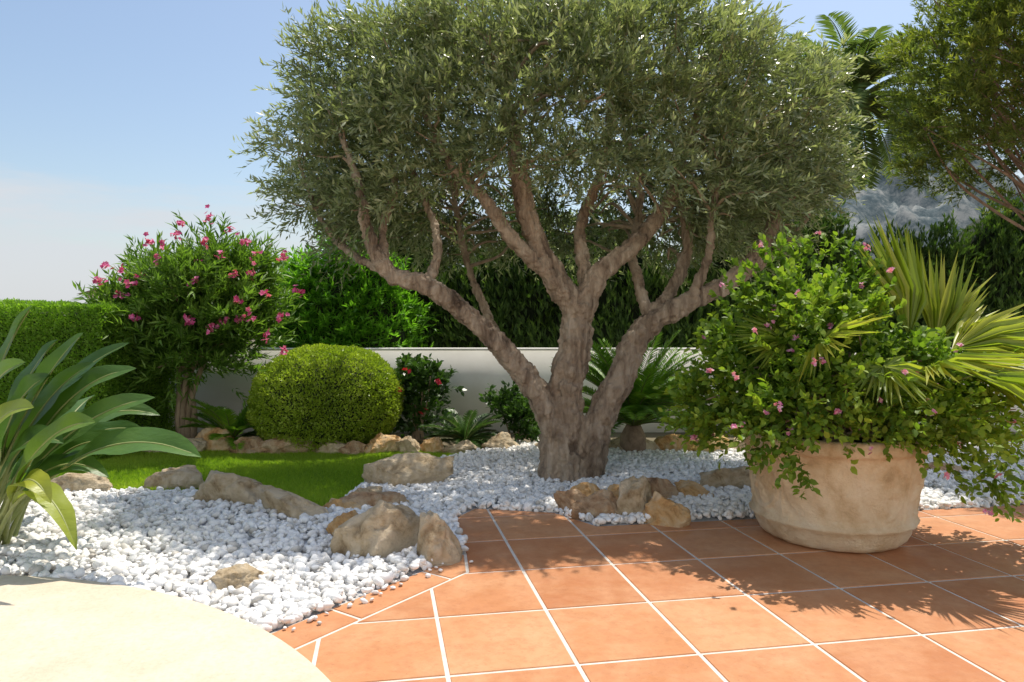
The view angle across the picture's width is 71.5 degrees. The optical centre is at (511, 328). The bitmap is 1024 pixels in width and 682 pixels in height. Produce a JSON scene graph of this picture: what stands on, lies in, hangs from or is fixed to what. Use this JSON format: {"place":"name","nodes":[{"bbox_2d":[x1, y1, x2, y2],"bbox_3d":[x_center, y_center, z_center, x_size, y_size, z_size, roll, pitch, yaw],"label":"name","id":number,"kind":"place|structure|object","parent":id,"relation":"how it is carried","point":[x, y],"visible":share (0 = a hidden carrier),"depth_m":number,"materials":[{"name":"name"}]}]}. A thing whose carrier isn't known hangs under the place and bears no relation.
{"place":"outdoors","nodes":[
{"label":"outdoors","id":0,"kind":"place"},
{"bbox_2d":[17,447,481,505],"bbox_3d":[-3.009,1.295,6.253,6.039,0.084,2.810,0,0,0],"label":"lawn grass","id":1,"kind":"structure","parent":0,"point":[310,475],"depth_m":6.52,"materials":[{"name":"green plant"}]},
{"bbox_2d":[51,472,112,496],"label":"garden rock","id":2,"kind":"object","parent":1,"relation":"on","point":[78,481],"visible":0.46,"depth_m":5.53,"materials":[{"name":"stone"}]},
{"bbox_2d":[0,297,175,459],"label":"clipped hedge","id":3,"kind":"object","parent":1,"relation":"on","point":[44,322],"visible":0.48,"depth_m":6.94,"materials":[{"name":"green plant"}]},
{"bbox_2d":[142,465,203,489],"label":"garden rock","id":4,"kind":"object","parent":1,"relation":"on","point":[186,476],"visible":0.61,"depth_m":5.70,"materials":[{"name":"stone"}]},
{"bbox_2d":[187,438,206,450],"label":"garden rock","id":5,"kind":"object","parent":1,"relation":"on","point":[199,444],"visible":0.24,"depth_m":7.40,"materials":[{"name":"stone"}]},
{"bbox_2d":[228,436,262,453],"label":"garden rock","id":6,"kind":"object","parent":1,"relation":"on","point":[251,443],"visible":0.44,"depth_m":7.31,"materials":[{"name":"brown stone"}]},
{"bbox_2d":[254,436,315,453],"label":"garden rock","id":7,"kind":"object","parent":1,"relation":"on","point":[275,445],"visible":0.38,"depth_m":7.29,"materials":[{"name":"brown stone"}]},
{"bbox_2d":[315,439,345,453],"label":"garden rock","id":8,"kind":"object","parent":1,"relation":"on","point":[332,447],"visible":0.34,"depth_m":7.29,"materials":[{"name":"stone"}]},
{"bbox_2d":[323,498,360,509],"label":"garden rock","id":9,"kind":"object","parent":1,"relation":"on","point":[340,503],"visible":0.28,"depth_m":4.93,"materials":[{"name":"beige stone"}]},
{"bbox_2d":[338,440,365,454],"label":"garden rock","id":10,"kind":"object","parent":1,"relation":"on","point":[353,446],"visible":0.66,"depth_m":7.28,"materials":[{"name":"brown stone"}]},
{"bbox_2d":[364,432,400,454],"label":"garden rock","id":11,"kind":"object","parent":1,"relation":"on","point":[380,441],"visible":0.48,"depth_m":7.35,"materials":[{"name":"beige stone"}]},
{"bbox_2d":[396,436,420,452],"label":"garden rock","id":12,"kind":"object","parent":1,"relation":"on","point":[410,444],"visible":0.59,"depth_m":7.34,"materials":[{"name":"stone"}]},
{"bbox_2d":[420,437,443,452],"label":"garden rock","id":13,"kind":"object","parent":1,"relation":"on","point":[433,444],"visible":0.64,"depth_m":7.34,"materials":[{"name":"beige stone"}]},
{"bbox_2d":[0,0,1023,303],"label":"sky","id":14,"kind":"structure","parent":0,"point":[117,117],"materials":[{"name":"blue"}]},
{"bbox_2d":[197,340,1023,446],"bbox_3d":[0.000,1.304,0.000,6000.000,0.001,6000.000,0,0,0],"label":"ground","id":15,"kind":"structure","parent":0,"point":[651,436],"depth_m":8.64,"materials":[{"name":"brown soil"}]},
{"bbox_2d":[0,575,330,681],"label":"round stone terrace","id":16,"kind":"structure","parent":15,"relation":"on","point":[52,629],"depth_m":2.82,"materials":[{"name":"stone"}]},
{"bbox_2d":[71,204,307,437],"bbox_3d":[-3.557,0.015,7.968,2.453,2.681,2.373,0,0,-15],"label":"oleander bush","id":17,"kind":"object","parent":15,"relation":"on","point":[215,302],"visible":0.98,"depth_m":7.47,"materials":[{"name":"green plant"}]},
{"bbox_2d":[195,427,233,451],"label":"garden rock","id":18,"kind":"object","parent":15,"relation":"on","point":[213,444],"visible":0.39,"depth_m":7.47,"materials":[{"name":"beige stone"}]},
{"bbox_2d":[179,399,273,449],"bbox_3d":[-3.041,1.054,7.702,1.016,0.593,1.091,0,0,25],"label":"cycad","id":19,"kind":"object","parent":15,"relation":"on","point":[223,418],"visible":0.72,"depth_m":7.54,"materials":[{"name":"green plant"}]},
{"bbox_2d":[192,470,273,504],"bbox_3d":[-2.014,1.243,5.212,0.703,0.409,0.276,0,0,18],"label":"garden rock","id":20,"kind":"object","parent":15,"relation":"on","point":[223,486],"visible":0.59,"depth_m":5.11,"materials":[{"name":"stone"}]},
{"bbox_2d":[202,563,263,594],"bbox_3d":[-1.391,1.276,3.573,0.306,0.169,0.251,0,0,-44],"label":"garden rock","id":21,"kind":"object","parent":15,"relation":"on","point":[236,576],"visible":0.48,"depth_m":3.51,"materials":[{"name":"stone"}]},
{"bbox_2d":[259,487,328,524],"bbox_3d":[-1.463,1.250,4.817,0.632,0.315,0.220,0,0,26],"label":"garden rock","id":22,"kind":"object","parent":15,"relation":"on","point":[290,504],"visible":0.54,"depth_m":4.78,"materials":[{"name":"stone"}]},
{"bbox_2d":[245,343,404,451],"bbox_3d":[-2.046,0.760,7.902,1.700,1.204,1.646,0,0,0],"label":"round boxwood","id":23,"kind":"object","parent":15,"relation":"on","point":[316,394],"visible":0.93,"depth_m":7.31,"materials":[{"name":"green plant"}]},
{"bbox_2d":[326,510,357,535],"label":"garden rock","id":24,"kind":"object","parent":15,"relation":"on","point":[336,522],"visible":0.16,"depth_m":4.33,"materials":[{"name":"orange stone"}]},
{"bbox_2d":[257,223,442,347],"bbox_3d":[-2.328,0.020,9.755,2.718,3.122,1.937,0,0,0],"label":"pittosporum shrub","id":25,"kind":"object","parent":15,"relation":"on","point":[368,308],"visible":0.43,"depth_m":9.38,"materials":[{"name":"green plant"}]},
{"bbox_2d":[354,486,382,491],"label":"garden rock","id":26,"kind":"object","parent":15,"relation":"on","point":[371,488],"visible":0.27,"depth_m":5.33,"materials":[{"name":"stone"}]},
{"bbox_2d":[339,491,408,505],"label":"garden rock","id":27,"kind":"object","parent":15,"relation":"on","point":[372,498],"visible":0.41,"depth_m":4.99,"materials":[{"name":"brown stone"}]},
{"bbox_2d":[330,499,419,557],"bbox_3d":[-0.749,1.231,4.126,0.438,0.490,0.464,0,0,31],"label":"garden rock","id":28,"kind":"object","parent":15,"relation":"on","point":[383,528],"visible":0.59,"depth_m":4.00,"materials":[{"name":"stone"}]},
{"bbox_2d":[396,504,417,515],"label":"garden rock","id":29,"kind":"object","parent":15,"relation":"on","point":[406,508],"visible":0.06,"depth_m":4.53,"materials":[{"name":"stone"}]},
{"bbox_2d":[361,452,453,486],"bbox_3d":[-0.840,1.228,5.729,0.732,0.430,0.327,0,0,0],"label":"garden rock","id":30,"kind":"object","parent":15,"relation":"on","point":[394,470],"visible":0.58,"depth_m":5.68,"materials":[{"name":"stone"}]},
{"bbox_2d":[384,352,465,441],"bbox_3d":[-1.026,0.819,8.209,1.010,1.070,0.965,0,0,26],"label":"hibiscus bush","id":31,"kind":"object","parent":15,"relation":"on","point":[420,376],"visible":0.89,"depth_m":8.07,"materials":[{"name":"green plant"}]},
{"bbox_2d":[417,510,462,566],"bbox_3d":[-0.401,1.239,3.951,0.261,0.432,0.214,0,0,0],"label":"garden rock","id":32,"kind":"object","parent":15,"relation":"on","point":[438,542],"visible":0.66,"depth_m":3.91,"materials":[{"name":"stone"}]},
{"bbox_2d":[419,409,501,450],"bbox_3d":[-0.521,1.139,7.764,1.013,0.582,1.091,0,0,0],"label":"cycad","id":33,"kind":"object","parent":15,"relation":"on","point":[461,429],"visible":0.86,"depth_m":7.66,"materials":[{"name":"green plant"}]},
{"bbox_2d":[443,440,478,453],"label":"garden rock","id":34,"kind":"object","parent":15,"relation":"on","point":[461,447],"visible":0.59,"depth_m":7.29,"materials":[{"name":"stone"}]},
{"bbox_2d":[481,432,519,449],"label":"garden rock","id":35,"kind":"object","parent":15,"relation":"on","point":[502,440],"visible":0.5,"depth_m":7.39,"materials":[{"name":"stone"}]},
{"bbox_2d":[479,381,540,441],"bbox_3d":[0.038,0.945,7.960,0.822,0.835,0.801,0,0,0],"label":"hibiscus bush","id":36,"kind":"object","parent":15,"relation":"on","point":[512,405],"visible":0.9,"depth_m":7.87,"materials":[{"name":"green plant"}]},
{"bbox_2d":[0,439,1023,632],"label":"white gravel","id":37,"kind":"structure","parent":15,"relation":"on","point":[178,541],"depth_m":4.46,"materials":[{"name":"white gravel"}]},
{"bbox_2d":[0,305,200,549],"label":"bird of paradise plant","id":38,"kind":"object","parent":37,"relation":"on","point":[54,428],"visible":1,"depth_m":3.98,"materials":[{"name":"green plant"}]},
{"bbox_2d":[228,0,886,482],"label":"olive tree","id":39,"kind":"object","parent":15,"relation":"on","point":[754,156],"visible":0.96,"depth_m":5.90,"materials":[{"name":"green plant"}]},
{"bbox_2d":[553,489,586,513],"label":"garden rock","id":40,"kind":"object","parent":15,"relation":"on","point":[564,499],"visible":0.47,"depth_m":5.00,"materials":[{"name":"brown stone"}]},
{"bbox_2d":[570,482,599,496],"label":"garden rock","id":41,"kind":"object","parent":15,"relation":"on","point":[587,489],"visible":0.2,"depth_m":5.29,"materials":[{"name":"beige stone"}]},
{"bbox_2d":[568,489,618,519],"bbox_3d":[0.580,1.258,4.865,0.399,0.299,0.202,0,0,0],"label":"garden rock","id":42,"kind":"object","parent":15,"relation":"on","point":[595,504],"visible":0.59,"depth_m":4.82,"materials":[{"name":"brown stone"}]},
{"bbox_2d":[168,351,1023,431],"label":"wall","id":43,"kind":"structure","parent":15,"relation":"on","point":[476,373],"depth_m":8.90,"materials":[{"name":"white paint"}]},
{"bbox_2d":[238,348,705,350],"bbox_3d":[2.000,0.265,9.000,28.040,0.030,0.210,0,0,0],"label":"coping","id":44,"kind":"object","parent":43,"relation":"on","point":[446,349],"visible":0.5,"depth_m":8.90,"materials":[{"name":"white paint"}]},
{"bbox_2d":[607,484,618,497],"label":"garden rock","id":45,"kind":"object","parent":15,"relation":"on","point":[614,488],"visible":0.11,"depth_m":5.10,"materials":[{"name":"beige stone"}]},
{"bbox_2d":[616,475,651,514],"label":"garden rock","id":46,"kind":"object","parent":15,"relation":"on","point":[635,495],"visible":0.57,"depth_m":4.81,"materials":[{"name":"stone"}]},
{"bbox_2d":[550,330,717,451],"bbox_3d":[1.303,0.673,7.375,2.073,1.353,2.280,0,0,0],"label":"sago palm","id":47,"kind":"object","parent":15,"relation":"on","point":[643,402],"visible":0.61,"depth_m":7.17,"materials":[{"name":"green plant"}]},
{"bbox_2d":[610,436,659,449],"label":"garden rock","id":48,"kind":"object","parent":15,"relation":"on","point":[615,443],"visible":0.21,"depth_m":7.40,"materials":[{"name":"stone"}]},
{"bbox_2d":[648,477,678,497],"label":"garden rock","id":49,"kind":"object","parent":15,"relation":"on","point":[666,488],"visible":0.37,"depth_m":5.25,"materials":[{"name":"brown stone"}]},
{"bbox_2d":[642,491,690,527],"bbox_3d":[1.025,1.252,4.716,0.308,0.337,0.240,0,0,0],"label":"garden rock","id":50,"kind":"object","parent":15,"relation":"on","point":[660,509],"visible":0.7,"depth_m":4.67,"materials":[{"name":"beige stone"}]},
{"bbox_2d":[654,434,690,450],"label":"garden rock","id":51,"kind":"object","parent":15,"relation":"on","point":[663,442],"visible":0.42,"depth_m":7.40,"materials":[{"name":"beige stone"}]},
{"bbox_2d":[674,480,713,498],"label":"garden rock","id":52,"kind":"object","parent":15,"relation":"on","point":[689,487],"visible":0.45,"depth_m":5.30,"materials":[{"name":"beige stone"}]},
{"bbox_2d":[386,190,1023,347],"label":"cypress hedge","id":53,"kind":"object","parent":15,"relation":"on","point":[526,312],"visible":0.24,"depth_m":10.33,"materials":[{"name":"green plant"}]},
{"bbox_2d":[682,433,729,451],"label":"garden rock","id":54,"kind":"object","parent":15,"relation":"on","point":[690,447],"visible":0.2,"depth_m":7.32,"materials":[{"name":"stone"}]},
{"bbox_2d":[699,466,750,488],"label":"garden rock","id":55,"kind":"object","parent":15,"relation":"on","point":[739,477],"visible":0.58,"depth_m":5.53,"materials":[{"name":"stone"}]},
{"bbox_2d":[730,437,744,450],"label":"garden rock","id":56,"kind":"object","parent":15,"relation":"on","point":[740,445],"visible":0.09,"depth_m":7.35,"materials":[{"name":"stone"}]},
{"bbox_2d":[759,11,966,216],"bbox_3d":[6.509,-2.226,13.515,4.036,7.340,4.145,0,0,0],"label":"date palm","id":57,"kind":"object","parent":15,"relation":"on","point":[858,86],"visible":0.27,"depth_m":12.89,"materials":[{"name":"green plant"}]},
{"bbox_2d":[870,0,1023,230],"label":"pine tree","id":58,"kind":"object","parent":15,"relation":"on","point":[974,78],"visible":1,"depth_m":7.50,"materials":[{"name":"green plant"}]},
{"bbox_2d":[924,462,969,473],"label":"garden rock","id":59,"kind":"object","parent":15,"relation":"on","point":[943,467],"visible":0.23,"depth_m":6.25,"materials":[{"name":"brown stone"}]},
{"bbox_2d":[271,505,1023,681],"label":"terracotta patio","id":60,"kind":"structure","parent":0,"point":[531,596],"depth_m":3.25,"materials":[{"name":"tile"}]},
{"bbox_2d":[653,210,1023,552],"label":"potted garden plant","id":61,"kind":"object","parent":60,"relation":"on","point":[836,457],"visible":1,"depth_m":4.08,"materials":[{"name":"green plant"}]},
{"bbox_2d":[674,121,1023,266],"bbox_3d":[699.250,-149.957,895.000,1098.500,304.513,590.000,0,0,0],"label":"hill","id":62,"kind":"structure","parent":0,"point":[892,201],"depth_m":772.69,"materials":[{"name":"grey stone"}]}
]}

